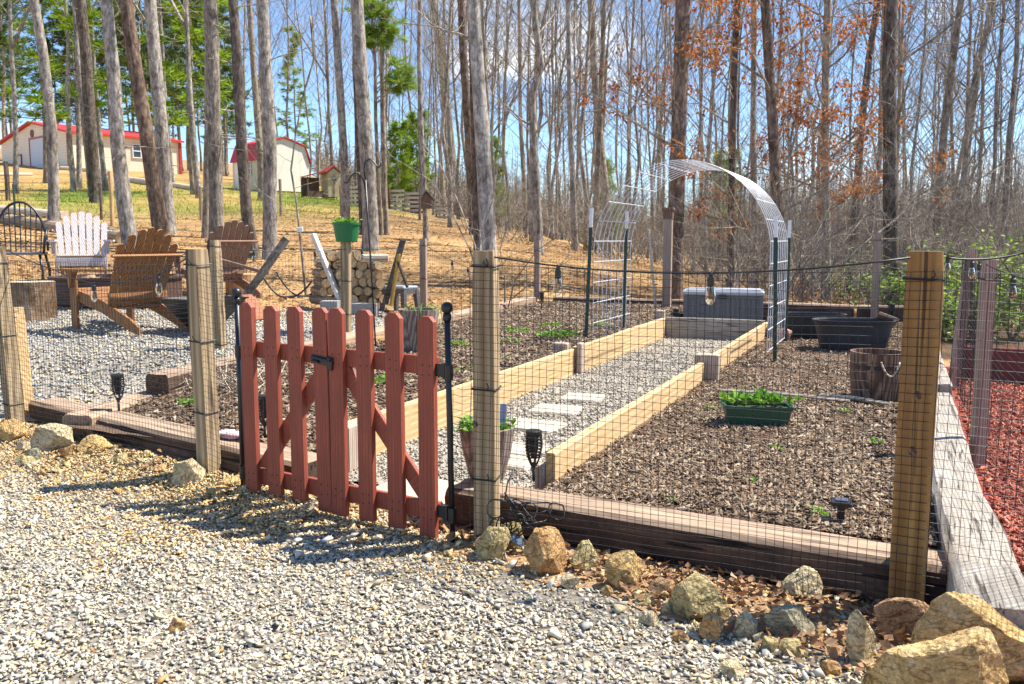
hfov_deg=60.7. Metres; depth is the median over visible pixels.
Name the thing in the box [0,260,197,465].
garden netting
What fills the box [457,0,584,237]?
bare tree
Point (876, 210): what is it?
bare shrub
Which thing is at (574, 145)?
bare tree
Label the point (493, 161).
bare shrub
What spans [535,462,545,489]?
board stake
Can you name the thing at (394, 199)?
pallet panel
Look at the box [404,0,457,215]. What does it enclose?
bare tree
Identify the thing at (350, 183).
run post
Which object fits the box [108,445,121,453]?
rock
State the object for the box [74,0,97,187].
bare tree
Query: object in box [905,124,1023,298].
bare shrub
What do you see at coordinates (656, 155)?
bare tree
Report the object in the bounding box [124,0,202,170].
pine tree
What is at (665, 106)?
bare tree
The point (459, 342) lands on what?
seedling
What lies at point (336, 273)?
firewood log
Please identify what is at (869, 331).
oval tub
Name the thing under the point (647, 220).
bare shrub
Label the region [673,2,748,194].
bare tree
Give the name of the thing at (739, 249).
bare shrub
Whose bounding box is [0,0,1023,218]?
sky
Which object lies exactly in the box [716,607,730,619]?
rock
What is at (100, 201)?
hill stake
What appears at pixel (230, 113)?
pine tree
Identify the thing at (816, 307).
railroad tie
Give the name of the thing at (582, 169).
bare tree
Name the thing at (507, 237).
bare shrub
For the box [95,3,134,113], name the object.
pine tree
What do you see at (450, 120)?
bare tree
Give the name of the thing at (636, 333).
edging board
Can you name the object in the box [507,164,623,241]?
bare shrub
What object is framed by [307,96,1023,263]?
woods
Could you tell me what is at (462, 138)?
bare tree
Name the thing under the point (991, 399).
garden netting
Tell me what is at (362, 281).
firewood log
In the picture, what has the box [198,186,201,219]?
hill stake
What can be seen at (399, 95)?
bare tree
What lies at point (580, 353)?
board stake
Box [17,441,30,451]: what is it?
rock
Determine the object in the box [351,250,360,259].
firewood log
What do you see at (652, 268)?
prop stick
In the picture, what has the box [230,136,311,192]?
garden shed
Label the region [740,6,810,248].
bare tree
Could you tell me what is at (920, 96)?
bare tree
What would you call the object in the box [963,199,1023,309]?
bare shrub
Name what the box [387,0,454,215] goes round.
bare tree
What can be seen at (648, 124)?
bare tree
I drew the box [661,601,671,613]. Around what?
rock
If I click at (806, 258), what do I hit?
bare shrub
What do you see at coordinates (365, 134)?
tree
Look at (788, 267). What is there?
metal stake
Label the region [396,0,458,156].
bare tree
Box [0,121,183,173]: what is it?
barn
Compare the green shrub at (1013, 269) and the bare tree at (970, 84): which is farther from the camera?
the bare tree at (970, 84)
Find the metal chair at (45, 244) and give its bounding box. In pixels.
[0,201,50,278]
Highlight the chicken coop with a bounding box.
[300,165,340,197]
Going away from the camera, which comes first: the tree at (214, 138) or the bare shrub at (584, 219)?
the tree at (214, 138)
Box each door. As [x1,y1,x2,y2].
[19,154,22,164]
[28,136,42,166]
[234,163,238,188]
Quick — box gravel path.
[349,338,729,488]
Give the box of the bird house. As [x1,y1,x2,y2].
[417,190,434,208]
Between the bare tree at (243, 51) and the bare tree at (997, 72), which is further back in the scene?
the bare tree at (243, 51)
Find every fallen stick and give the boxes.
[717,388,849,402]
[820,393,889,405]
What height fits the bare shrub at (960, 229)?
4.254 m
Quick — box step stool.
[379,285,419,311]
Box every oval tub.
[777,312,846,338]
[812,317,895,350]
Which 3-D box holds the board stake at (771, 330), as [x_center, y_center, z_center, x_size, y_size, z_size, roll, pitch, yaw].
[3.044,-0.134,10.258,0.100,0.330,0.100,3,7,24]
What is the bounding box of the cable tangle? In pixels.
[486,466,564,546]
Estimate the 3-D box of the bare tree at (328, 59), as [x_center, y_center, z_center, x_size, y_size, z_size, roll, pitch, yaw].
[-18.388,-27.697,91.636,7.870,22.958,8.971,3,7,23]
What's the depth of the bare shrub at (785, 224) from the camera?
18.86 m
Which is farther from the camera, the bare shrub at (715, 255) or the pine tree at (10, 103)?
the pine tree at (10, 103)
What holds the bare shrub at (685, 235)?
on the ground at (442, 262)
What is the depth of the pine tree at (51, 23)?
82.15 m
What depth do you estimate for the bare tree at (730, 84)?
52.84 m
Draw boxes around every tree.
[0,0,30,193]
[0,0,37,85]
[0,0,39,137]
[0,0,76,221]
[0,0,124,191]
[0,2,40,134]
[0,45,15,79]
[0,95,23,123]
[1,0,30,132]
[2,0,51,75]
[6,0,70,84]
[25,0,74,124]
[38,59,47,182]
[48,2,108,125]
[50,6,107,123]
[52,7,143,128]
[56,0,119,39]
[57,0,181,248]
[59,0,124,202]
[59,0,144,64]
[62,0,171,240]
[63,0,107,110]
[72,0,88,196]
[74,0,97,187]
[86,0,108,190]
[94,1,142,79]
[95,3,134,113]
[99,13,149,130]
[103,0,171,95]
[103,15,137,130]
[114,0,144,47]
[122,0,245,194]
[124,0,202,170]
[129,0,186,128]
[130,0,202,126]
[133,0,175,182]
[144,0,201,233]
[145,45,176,137]
[147,0,185,138]
[163,0,233,144]
[170,0,202,197]
[171,6,204,170]
[175,0,295,258]
[183,0,260,175]
[184,0,293,239]
[184,24,203,170]
[192,1,251,175]
[196,0,309,114]
[200,14,255,174]
[201,3,253,237]
[201,46,246,145]
[207,0,348,259]
[224,0,332,99]
[224,1,256,100]
[241,1,306,136]
[243,0,288,136]
[246,0,277,199]
[254,0,319,137]
[269,0,348,185]
[269,0,350,176]
[275,25,322,148]
[277,3,352,160]
[281,0,350,165]
[289,1,392,193]
[295,0,352,81]
[296,25,369,126]
[302,0,351,126]
[302,0,355,221]
[302,1,371,184]
[336,0,379,251]
[339,0,417,235]
[349,0,430,164]
[349,1,436,197]
[350,1,425,197]
[352,39,361,234]
[365,0,442,200]
[368,27,423,144]
[370,0,496,250]
[370,3,432,137]
[377,0,459,219]
[380,0,389,234]
[380,116,417,201]
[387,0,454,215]
[393,0,498,227]
[393,108,437,199]
[394,2,460,167]
[395,0,468,210]
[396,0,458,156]
[398,0,489,211]
[398,1,437,127]
[400,0,495,218]
[403,6,456,194]
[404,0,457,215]
[406,0,466,219]
[406,0,494,219]
[411,0,468,170]
[411,2,467,195]
[417,0,428,240]
[425,0,529,84]
[426,0,576,241]
[426,1,515,89]
[430,0,460,205]
[430,3,513,129]
[431,0,525,155]
[434,1,510,125]
[440,0,556,230]
[442,0,529,88]
[449,2,586,135]
[452,0,554,209]
[453,0,489,119]
[454,0,561,226]
[455,0,562,227]
[457,0,472,234]
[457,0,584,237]
[467,11,479,250]
[485,0,611,240]
[485,0,639,254]
[488,0,541,230]
[488,0,555,233]
[490,1,622,187]
[490,135,514,217]
[492,4,585,196]
[499,0,611,239]
[507,3,586,207]
[508,0,580,114]
[510,0,634,250]
[516,0,642,149]
[519,0,589,237]
[521,0,591,239]
[524,1,589,239]
[527,0,635,227]
[530,0,663,233]
[531,0,643,196]
[533,0,758,299]
[537,0,672,238]
[541,0,666,246]
[544,0,625,243]
[548,87,590,198]
[560,0,688,252]
[563,0,578,249]
[563,0,648,249]
[571,0,622,248]
[572,0,660,247]
[573,0,697,258]
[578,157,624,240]
[583,1,727,262]
[590,0,723,258]
[592,0,632,249]
[595,0,674,252]
[597,0,694,220]
[604,57,650,250]
[607,0,729,236]
[609,0,703,257]
[609,8,695,253]
[613,0,730,125]
[616,0,710,197]
[621,0,720,257]
[624,6,698,248]
[631,1,743,156]
[632,0,805,287]
[640,0,743,264]
[646,0,745,270]
[648,0,797,275]
[648,0,912,301]
[655,0,778,266]
[662,0,760,236]
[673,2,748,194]
[686,0,760,279]
[687,3,764,264]
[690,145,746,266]
[691,0,862,277]
[701,2,783,282]
[702,0,800,278]
[711,0,796,278]
[712,0,964,301]
[724,7,857,202]
[727,0,965,292]
[730,0,878,283]
[734,0,759,287]
[736,0,857,225]
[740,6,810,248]
[741,0,862,273]
[747,0,876,282]
[758,0,846,205]
[759,0,850,215]
[759,0,868,259]
[773,0,1022,304]
[775,0,871,163]
[788,11,877,185]
[789,36,840,231]
[792,0,903,284]
[811,0,934,197]
[814,64,869,267]
[821,0,937,231]
[830,26,926,188]
[831,3,942,141]
[833,0,985,148]
[835,2,962,234]
[840,0,954,288]
[841,0,976,234]
[844,0,1009,214]
[847,1,1005,249]
[850,0,1023,293]
[855,0,1023,288]
[859,0,947,141]
[876,0,993,245]
[876,0,1014,219]
[897,0,1008,235]
[899,0,990,250]
[901,0,1023,244]
[904,0,1023,245]
[905,0,1023,293]
[905,4,1005,162]
[906,0,1023,243]
[913,0,1023,250]
[925,0,1023,276]
[933,0,1023,257]
[936,15,1019,243]
[940,1,1023,152]
[943,0,1023,241]
[955,0,1023,249]
[960,1,1023,266]
[993,4,1023,73]
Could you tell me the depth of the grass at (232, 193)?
35.64 m
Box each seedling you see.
[177,395,193,405]
[375,374,384,383]
[443,338,467,344]
[503,325,528,332]
[535,328,579,337]
[540,322,561,326]
[807,505,828,516]
[868,436,885,443]
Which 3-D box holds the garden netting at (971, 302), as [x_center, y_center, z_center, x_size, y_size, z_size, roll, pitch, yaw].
[3.069,-0.022,5.849,0.018,1.037,2.888,3,7,24]
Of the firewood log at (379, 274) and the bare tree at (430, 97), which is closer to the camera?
the firewood log at (379, 274)
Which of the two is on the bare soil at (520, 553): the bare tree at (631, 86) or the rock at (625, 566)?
the rock at (625, 566)
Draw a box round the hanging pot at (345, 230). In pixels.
[331,217,362,241]
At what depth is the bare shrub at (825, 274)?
15.45 m
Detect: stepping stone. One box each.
[377,479,460,504]
[506,454,541,471]
[508,418,568,433]
[511,441,549,456]
[527,404,583,415]
[559,393,604,403]
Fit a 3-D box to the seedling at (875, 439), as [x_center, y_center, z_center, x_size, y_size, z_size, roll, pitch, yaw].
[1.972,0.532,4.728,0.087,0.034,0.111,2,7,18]
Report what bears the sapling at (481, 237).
on the ground at (442, 262)
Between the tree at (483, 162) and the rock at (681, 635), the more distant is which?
the tree at (483, 162)
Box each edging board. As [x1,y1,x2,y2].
[349,349,573,454]
[546,362,704,484]
[572,318,664,373]
[666,317,765,339]
[713,322,768,368]
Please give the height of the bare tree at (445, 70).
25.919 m
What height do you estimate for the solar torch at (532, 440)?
0.234 m
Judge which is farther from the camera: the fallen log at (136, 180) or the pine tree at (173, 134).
the pine tree at (173, 134)
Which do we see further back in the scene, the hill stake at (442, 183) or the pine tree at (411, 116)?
the pine tree at (411, 116)
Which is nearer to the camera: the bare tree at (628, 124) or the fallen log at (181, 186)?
the bare tree at (628, 124)
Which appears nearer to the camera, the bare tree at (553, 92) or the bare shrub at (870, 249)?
the bare shrub at (870, 249)
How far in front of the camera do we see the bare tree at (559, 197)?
45.07 m
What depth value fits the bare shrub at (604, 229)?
28.69 m
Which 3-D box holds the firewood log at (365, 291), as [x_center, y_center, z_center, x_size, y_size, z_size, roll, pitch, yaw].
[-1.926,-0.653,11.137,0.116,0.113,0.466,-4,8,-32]
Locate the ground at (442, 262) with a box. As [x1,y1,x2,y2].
[0,148,1023,584]
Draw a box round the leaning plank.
[875,312,898,326]
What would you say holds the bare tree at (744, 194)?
on the ground at (442, 262)
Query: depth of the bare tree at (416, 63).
95.33 m
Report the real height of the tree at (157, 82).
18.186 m
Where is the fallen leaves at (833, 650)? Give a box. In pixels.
[525,540,1023,683]
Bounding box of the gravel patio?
[0,308,384,420]
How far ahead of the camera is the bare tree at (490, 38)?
33.60 m
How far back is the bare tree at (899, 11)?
35.07 m
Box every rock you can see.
[0,418,29,443]
[15,456,36,466]
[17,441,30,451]
[24,448,41,459]
[30,423,73,452]
[59,445,72,458]
[75,434,115,457]
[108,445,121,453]
[113,452,128,466]
[141,450,151,463]
[149,465,168,476]
[167,617,186,633]
[171,458,205,489]
[206,486,215,499]
[214,485,227,499]
[216,474,240,493]
[237,486,247,497]
[474,526,510,559]
[501,522,523,548]
[523,526,567,574]
[560,573,579,589]
[571,539,599,571]
[601,585,613,596]
[605,550,642,589]
[634,594,654,605]
[639,612,658,626]
[645,576,674,598]
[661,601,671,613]
[668,572,725,619]
[670,630,688,641]
[698,613,724,641]
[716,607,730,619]
[720,658,745,679]
[733,610,757,636]
[752,631,763,641]
[759,635,778,652]
[764,604,816,637]
[770,604,783,610]
[778,638,803,657]
[781,566,822,599]
[813,629,822,641]
[819,660,840,674]
[822,611,841,623]
[846,609,876,668]
[861,626,1008,683]
[874,597,928,643]
[910,591,1023,682]
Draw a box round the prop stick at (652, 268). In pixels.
[648,229,656,306]
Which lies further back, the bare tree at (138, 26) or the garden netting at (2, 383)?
the bare tree at (138, 26)
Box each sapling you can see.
[201,0,371,294]
[361,74,526,263]
[494,191,599,307]
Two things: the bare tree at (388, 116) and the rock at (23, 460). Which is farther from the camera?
the bare tree at (388, 116)
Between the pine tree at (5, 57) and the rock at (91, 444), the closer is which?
the rock at (91, 444)
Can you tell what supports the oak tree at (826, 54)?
on the ground at (442, 262)
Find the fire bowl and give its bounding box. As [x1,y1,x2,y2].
[156,296,248,326]
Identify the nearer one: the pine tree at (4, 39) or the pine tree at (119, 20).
the pine tree at (4, 39)
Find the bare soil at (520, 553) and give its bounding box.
[444,524,1021,683]
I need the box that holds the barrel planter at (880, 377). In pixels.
[850,348,900,401]
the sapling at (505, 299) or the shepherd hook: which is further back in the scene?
the sapling at (505, 299)
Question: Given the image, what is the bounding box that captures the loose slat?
[222,259,268,274]
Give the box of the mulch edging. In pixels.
[962,346,1023,384]
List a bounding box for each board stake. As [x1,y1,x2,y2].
[348,421,357,471]
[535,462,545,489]
[552,342,569,352]
[577,342,584,374]
[656,310,664,319]
[695,353,701,363]
[701,353,719,380]
[767,317,772,335]
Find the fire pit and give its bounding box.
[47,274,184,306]
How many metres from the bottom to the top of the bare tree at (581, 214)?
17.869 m
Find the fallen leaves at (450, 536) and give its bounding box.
[443,523,509,545]
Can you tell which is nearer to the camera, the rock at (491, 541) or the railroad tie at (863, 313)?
the rock at (491, 541)
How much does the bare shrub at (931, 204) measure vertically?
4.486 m
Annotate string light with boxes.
[6,249,185,301]
[221,244,414,263]
[427,246,533,278]
[494,256,910,304]
[944,254,1023,299]
[945,252,1023,259]
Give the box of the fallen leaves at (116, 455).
[18,430,207,477]
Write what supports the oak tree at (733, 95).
on the ground at (442, 262)
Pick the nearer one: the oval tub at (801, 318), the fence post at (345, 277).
the fence post at (345, 277)
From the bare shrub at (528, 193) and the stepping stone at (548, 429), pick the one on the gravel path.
the stepping stone at (548, 429)
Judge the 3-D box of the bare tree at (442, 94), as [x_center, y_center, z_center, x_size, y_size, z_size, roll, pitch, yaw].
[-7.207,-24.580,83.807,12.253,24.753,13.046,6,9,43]
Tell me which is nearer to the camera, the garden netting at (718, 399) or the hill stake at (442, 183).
the garden netting at (718, 399)
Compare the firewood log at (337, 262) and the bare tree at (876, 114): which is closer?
the firewood log at (337, 262)
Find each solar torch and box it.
[110,373,124,410]
[258,394,266,437]
[525,428,542,480]
[539,292,543,308]
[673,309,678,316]
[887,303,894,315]
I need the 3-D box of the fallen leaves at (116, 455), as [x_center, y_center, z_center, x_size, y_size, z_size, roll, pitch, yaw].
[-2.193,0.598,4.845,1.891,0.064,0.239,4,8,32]
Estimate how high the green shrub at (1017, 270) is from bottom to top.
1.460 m
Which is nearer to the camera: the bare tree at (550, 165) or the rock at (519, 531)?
the rock at (519, 531)
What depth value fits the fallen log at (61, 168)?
63.38 m
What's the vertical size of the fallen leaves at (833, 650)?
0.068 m
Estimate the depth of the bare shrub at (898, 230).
17.75 m
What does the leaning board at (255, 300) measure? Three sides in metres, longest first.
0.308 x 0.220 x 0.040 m
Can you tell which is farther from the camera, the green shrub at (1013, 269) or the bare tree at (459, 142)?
the bare tree at (459, 142)
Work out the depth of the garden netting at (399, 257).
10.01 m
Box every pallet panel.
[350,185,357,205]
[376,188,389,208]
[387,189,403,209]
[402,191,418,212]
[412,194,422,212]
[435,198,452,218]
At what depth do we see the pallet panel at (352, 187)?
39.47 m
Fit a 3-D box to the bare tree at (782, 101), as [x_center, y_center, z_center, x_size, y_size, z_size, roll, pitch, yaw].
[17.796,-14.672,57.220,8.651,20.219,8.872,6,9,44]
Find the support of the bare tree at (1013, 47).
on the ground at (442, 262)
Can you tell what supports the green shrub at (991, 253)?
on the ground at (442, 262)
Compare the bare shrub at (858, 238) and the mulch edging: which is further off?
the bare shrub at (858, 238)
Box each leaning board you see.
[242,294,262,320]
[310,233,339,299]
[382,239,405,304]
[389,254,399,305]
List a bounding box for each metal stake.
[584,208,592,338]
[622,211,628,329]
[773,216,777,362]
[784,220,790,341]
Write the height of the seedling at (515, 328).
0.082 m
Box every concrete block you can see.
[320,300,339,311]
[351,302,378,315]
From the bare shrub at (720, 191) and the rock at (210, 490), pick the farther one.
the bare shrub at (720, 191)
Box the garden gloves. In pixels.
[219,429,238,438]
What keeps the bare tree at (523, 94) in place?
on the ground at (442, 262)
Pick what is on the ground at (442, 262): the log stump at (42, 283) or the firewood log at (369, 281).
the log stump at (42, 283)
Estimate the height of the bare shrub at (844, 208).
5.317 m
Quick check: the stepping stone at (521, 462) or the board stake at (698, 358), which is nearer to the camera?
the stepping stone at (521, 462)
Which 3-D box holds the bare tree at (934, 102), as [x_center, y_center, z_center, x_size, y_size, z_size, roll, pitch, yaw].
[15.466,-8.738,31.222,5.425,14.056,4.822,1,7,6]
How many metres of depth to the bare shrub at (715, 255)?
27.14 m
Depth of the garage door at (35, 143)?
67.33 m
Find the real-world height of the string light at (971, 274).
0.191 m
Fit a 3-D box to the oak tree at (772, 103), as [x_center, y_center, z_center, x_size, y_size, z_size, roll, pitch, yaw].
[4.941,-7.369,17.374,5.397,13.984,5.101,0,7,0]
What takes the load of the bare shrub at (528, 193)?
on the leaf litter at (275, 282)
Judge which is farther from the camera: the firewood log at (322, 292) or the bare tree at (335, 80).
the bare tree at (335, 80)
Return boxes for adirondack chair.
[46,211,114,274]
[56,227,188,335]
[173,220,261,298]
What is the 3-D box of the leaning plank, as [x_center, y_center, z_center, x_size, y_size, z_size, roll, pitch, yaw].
[3.916,-0.190,9.231,0.200,0.030,0.900,24,-2,18]
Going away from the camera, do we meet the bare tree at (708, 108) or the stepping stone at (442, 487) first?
the stepping stone at (442, 487)
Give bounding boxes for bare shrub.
[407,73,593,240]
[428,162,525,238]
[444,145,615,244]
[444,153,542,232]
[446,165,560,234]
[449,136,606,244]
[464,172,542,231]
[488,113,728,258]
[494,193,566,244]
[497,166,609,232]
[502,120,764,261]
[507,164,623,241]
[508,145,627,239]
[522,123,728,257]
[529,147,657,255]
[538,106,869,274]
[542,159,688,257]
[543,154,712,258]
[543,176,642,260]
[566,203,631,258]
[569,180,639,258]
[574,96,873,301]
[580,167,726,256]
[582,55,1021,302]
[586,110,849,277]
[600,189,690,265]
[604,185,661,261]
[604,188,695,262]
[608,157,747,274]
[614,116,965,292]
[616,180,692,256]
[617,131,832,280]
[619,91,1023,303]
[629,195,727,267]
[631,218,717,276]
[633,137,838,282]
[633,195,723,275]
[633,202,727,260]
[634,214,659,262]
[643,115,848,284]
[643,192,811,288]
[643,216,714,265]
[644,160,769,268]
[651,72,909,301]
[673,227,786,287]
[683,163,878,289]
[683,170,773,269]
[683,218,721,270]
[684,156,802,271]
[685,138,871,300]
[691,231,734,269]
[698,161,854,279]
[701,215,770,286]
[702,211,800,280]
[703,225,768,279]
[711,230,818,292]
[718,160,878,288]
[728,29,1023,285]
[736,138,918,289]
[739,217,849,284]
[741,122,971,289]
[741,201,871,293]
[742,175,904,280]
[746,160,964,283]
[747,123,995,293]
[749,181,938,304]
[761,125,1023,279]
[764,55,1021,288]
[764,140,1022,283]
[768,107,1023,292]
[785,199,956,293]
[786,199,876,289]
[791,196,933,300]
[799,113,1023,298]
[799,115,1023,296]
[799,188,882,289]
[808,159,1014,298]
[810,0,1023,308]
[817,91,1020,272]
[832,189,1000,291]
[834,138,1022,276]
[837,138,1022,293]
[846,214,966,304]
[863,176,1020,282]
[881,135,1023,274]
[881,149,1023,308]
[900,110,1023,279]
[904,213,1023,279]
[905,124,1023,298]
[908,179,1021,256]
[920,202,1016,294]
[949,160,1023,268]
[960,160,1023,262]
[961,219,1023,287]
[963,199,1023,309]
[970,165,1022,258]
[984,159,1023,276]
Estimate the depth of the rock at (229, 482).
4.20 m
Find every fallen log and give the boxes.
[0,173,32,175]
[0,205,68,218]
[0,213,120,243]
[37,165,108,171]
[129,177,145,184]
[172,182,202,191]
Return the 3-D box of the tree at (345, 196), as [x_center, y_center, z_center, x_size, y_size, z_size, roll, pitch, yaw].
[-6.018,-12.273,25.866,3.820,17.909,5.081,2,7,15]
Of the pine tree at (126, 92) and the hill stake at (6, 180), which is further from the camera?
the pine tree at (126, 92)
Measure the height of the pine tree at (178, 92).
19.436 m
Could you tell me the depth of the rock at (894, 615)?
2.66 m
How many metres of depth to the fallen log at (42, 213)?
24.47 m
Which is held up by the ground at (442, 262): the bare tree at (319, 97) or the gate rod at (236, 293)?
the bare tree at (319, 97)
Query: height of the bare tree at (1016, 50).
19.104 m
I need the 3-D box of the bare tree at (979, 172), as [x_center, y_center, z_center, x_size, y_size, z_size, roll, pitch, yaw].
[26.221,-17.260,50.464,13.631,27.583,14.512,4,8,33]
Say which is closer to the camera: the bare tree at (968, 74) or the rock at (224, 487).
the rock at (224, 487)
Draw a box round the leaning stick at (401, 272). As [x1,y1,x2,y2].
[397,261,408,287]
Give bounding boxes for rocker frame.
[263,272,312,298]
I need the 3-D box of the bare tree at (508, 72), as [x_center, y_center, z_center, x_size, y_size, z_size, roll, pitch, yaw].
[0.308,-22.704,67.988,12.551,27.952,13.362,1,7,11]
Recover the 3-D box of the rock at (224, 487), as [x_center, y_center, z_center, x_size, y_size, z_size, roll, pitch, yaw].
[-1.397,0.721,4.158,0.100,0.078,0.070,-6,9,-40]
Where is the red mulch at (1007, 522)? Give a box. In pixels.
[946,368,1023,577]
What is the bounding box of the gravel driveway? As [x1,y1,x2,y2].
[0,421,875,683]
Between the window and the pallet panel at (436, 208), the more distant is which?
the window
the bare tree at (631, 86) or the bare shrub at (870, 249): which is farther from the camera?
the bare tree at (631, 86)
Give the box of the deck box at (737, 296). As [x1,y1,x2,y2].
[682,287,764,319]
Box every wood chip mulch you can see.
[97,300,682,452]
[536,322,939,546]
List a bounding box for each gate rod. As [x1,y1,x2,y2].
[231,288,245,486]
[441,302,456,542]
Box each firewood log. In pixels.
[309,294,329,304]
[310,285,327,295]
[311,268,326,277]
[313,277,329,287]
[314,259,330,267]
[319,286,333,294]
[322,261,339,269]
[323,249,337,261]
[326,269,339,280]
[327,258,339,267]
[335,250,339,259]
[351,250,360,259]
[351,258,356,267]
[351,268,364,278]
[351,277,357,286]
[351,294,358,302]
[352,286,361,295]
[354,259,367,270]
[356,269,372,278]
[356,295,368,302]
[357,277,367,286]
[359,276,374,286]
[359,286,371,295]
[362,254,388,261]
[366,278,385,288]
[367,296,376,302]
[369,261,382,269]
[369,294,383,302]
[371,288,381,297]
[372,270,381,280]
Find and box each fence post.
[0,246,24,422]
[13,307,33,416]
[183,249,221,482]
[207,240,228,349]
[340,242,351,332]
[419,238,427,308]
[470,251,501,538]
[534,240,540,297]
[662,208,674,306]
[870,233,881,317]
[888,251,945,601]
[948,249,977,389]
[969,260,999,467]
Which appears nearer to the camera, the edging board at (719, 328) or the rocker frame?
the edging board at (719, 328)
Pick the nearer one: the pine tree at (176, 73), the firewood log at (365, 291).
the firewood log at (365, 291)
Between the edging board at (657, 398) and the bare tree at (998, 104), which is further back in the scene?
the bare tree at (998, 104)
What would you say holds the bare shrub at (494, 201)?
on the ground at (442, 262)
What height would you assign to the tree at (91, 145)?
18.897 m
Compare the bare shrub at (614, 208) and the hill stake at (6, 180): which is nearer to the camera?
the bare shrub at (614, 208)
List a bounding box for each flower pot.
[392,303,443,352]
[453,403,520,480]
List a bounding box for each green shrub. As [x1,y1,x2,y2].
[819,241,882,303]
[845,252,905,304]
[869,274,960,306]
[888,225,1017,317]
[902,228,995,306]
[941,282,960,339]
[942,270,1022,340]
[962,229,1023,305]
[978,275,1023,340]
[996,237,1023,291]
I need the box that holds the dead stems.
[176,354,312,389]
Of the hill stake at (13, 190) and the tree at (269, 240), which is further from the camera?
the hill stake at (13, 190)
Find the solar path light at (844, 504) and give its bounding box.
[832,497,851,520]
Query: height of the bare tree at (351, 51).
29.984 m
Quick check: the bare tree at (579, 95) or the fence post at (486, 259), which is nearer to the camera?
the fence post at (486, 259)
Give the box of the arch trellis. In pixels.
[592,159,787,351]
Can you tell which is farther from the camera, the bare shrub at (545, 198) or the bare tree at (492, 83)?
the bare tree at (492, 83)
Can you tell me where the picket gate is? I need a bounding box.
[239,302,448,538]
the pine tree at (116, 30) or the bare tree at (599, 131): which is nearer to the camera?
the bare tree at (599, 131)
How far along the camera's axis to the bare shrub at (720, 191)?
15.72 m
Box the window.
[132,144,141,157]
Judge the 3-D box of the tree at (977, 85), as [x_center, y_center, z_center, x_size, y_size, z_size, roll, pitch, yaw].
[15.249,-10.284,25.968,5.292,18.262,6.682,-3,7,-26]
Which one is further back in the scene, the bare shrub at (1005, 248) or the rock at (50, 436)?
the bare shrub at (1005, 248)
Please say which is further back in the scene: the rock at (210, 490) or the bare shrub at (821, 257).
the bare shrub at (821, 257)
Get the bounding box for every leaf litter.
[0,202,880,319]
[790,283,1023,327]
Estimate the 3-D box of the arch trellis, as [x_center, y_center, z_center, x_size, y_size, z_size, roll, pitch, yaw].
[1.830,-0.889,8.835,1.689,1.770,1.290,3,7,24]
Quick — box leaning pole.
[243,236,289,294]
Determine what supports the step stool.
on the ground at (442, 262)
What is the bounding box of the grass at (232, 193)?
[0,175,447,225]
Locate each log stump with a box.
[10,280,57,321]
[226,273,258,295]
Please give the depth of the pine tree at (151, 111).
106.79 m
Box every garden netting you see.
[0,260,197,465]
[0,315,7,421]
[9,257,216,392]
[197,266,238,485]
[215,250,342,348]
[351,245,422,323]
[427,246,536,307]
[451,276,471,540]
[468,264,942,602]
[541,246,868,304]
[879,245,959,360]
[925,271,1023,603]
[957,260,996,425]
[984,274,1023,539]
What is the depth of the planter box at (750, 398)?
5.22 m
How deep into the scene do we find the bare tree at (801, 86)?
29.47 m
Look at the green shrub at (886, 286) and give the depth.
14.54 m
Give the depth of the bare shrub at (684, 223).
34.58 m
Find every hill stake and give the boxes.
[3,161,10,200]
[12,184,15,214]
[98,183,102,219]
[108,171,114,225]
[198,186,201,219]
[278,179,281,215]
[440,172,444,204]
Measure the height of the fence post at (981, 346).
1.120 m
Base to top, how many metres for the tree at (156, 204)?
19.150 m
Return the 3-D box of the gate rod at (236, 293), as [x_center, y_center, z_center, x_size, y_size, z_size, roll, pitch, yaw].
[-1.282,0.254,4.129,0.048,1.020,0.048,0,7,0]
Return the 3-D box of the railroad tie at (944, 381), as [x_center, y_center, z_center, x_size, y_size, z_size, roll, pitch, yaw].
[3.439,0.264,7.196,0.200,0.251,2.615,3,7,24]
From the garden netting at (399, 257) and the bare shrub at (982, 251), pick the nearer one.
the garden netting at (399, 257)
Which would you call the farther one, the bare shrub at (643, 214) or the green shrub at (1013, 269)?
the bare shrub at (643, 214)
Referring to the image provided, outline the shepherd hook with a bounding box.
[344,158,381,346]
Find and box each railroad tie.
[28,397,316,489]
[62,390,156,437]
[147,340,312,396]
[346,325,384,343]
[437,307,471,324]
[445,478,947,604]
[499,296,536,309]
[553,296,682,316]
[763,302,853,324]
[856,305,903,321]
[931,392,982,502]
[934,488,1023,629]
[937,352,951,395]
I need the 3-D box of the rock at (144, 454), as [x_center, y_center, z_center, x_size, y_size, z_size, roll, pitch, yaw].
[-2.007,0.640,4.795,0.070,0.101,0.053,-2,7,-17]
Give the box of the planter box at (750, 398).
[719,387,805,425]
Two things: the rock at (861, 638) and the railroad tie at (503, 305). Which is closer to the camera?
the rock at (861, 638)
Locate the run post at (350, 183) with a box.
[349,171,351,202]
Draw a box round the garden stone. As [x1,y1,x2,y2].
[778,329,791,339]
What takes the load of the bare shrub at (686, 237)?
on the ground at (442, 262)

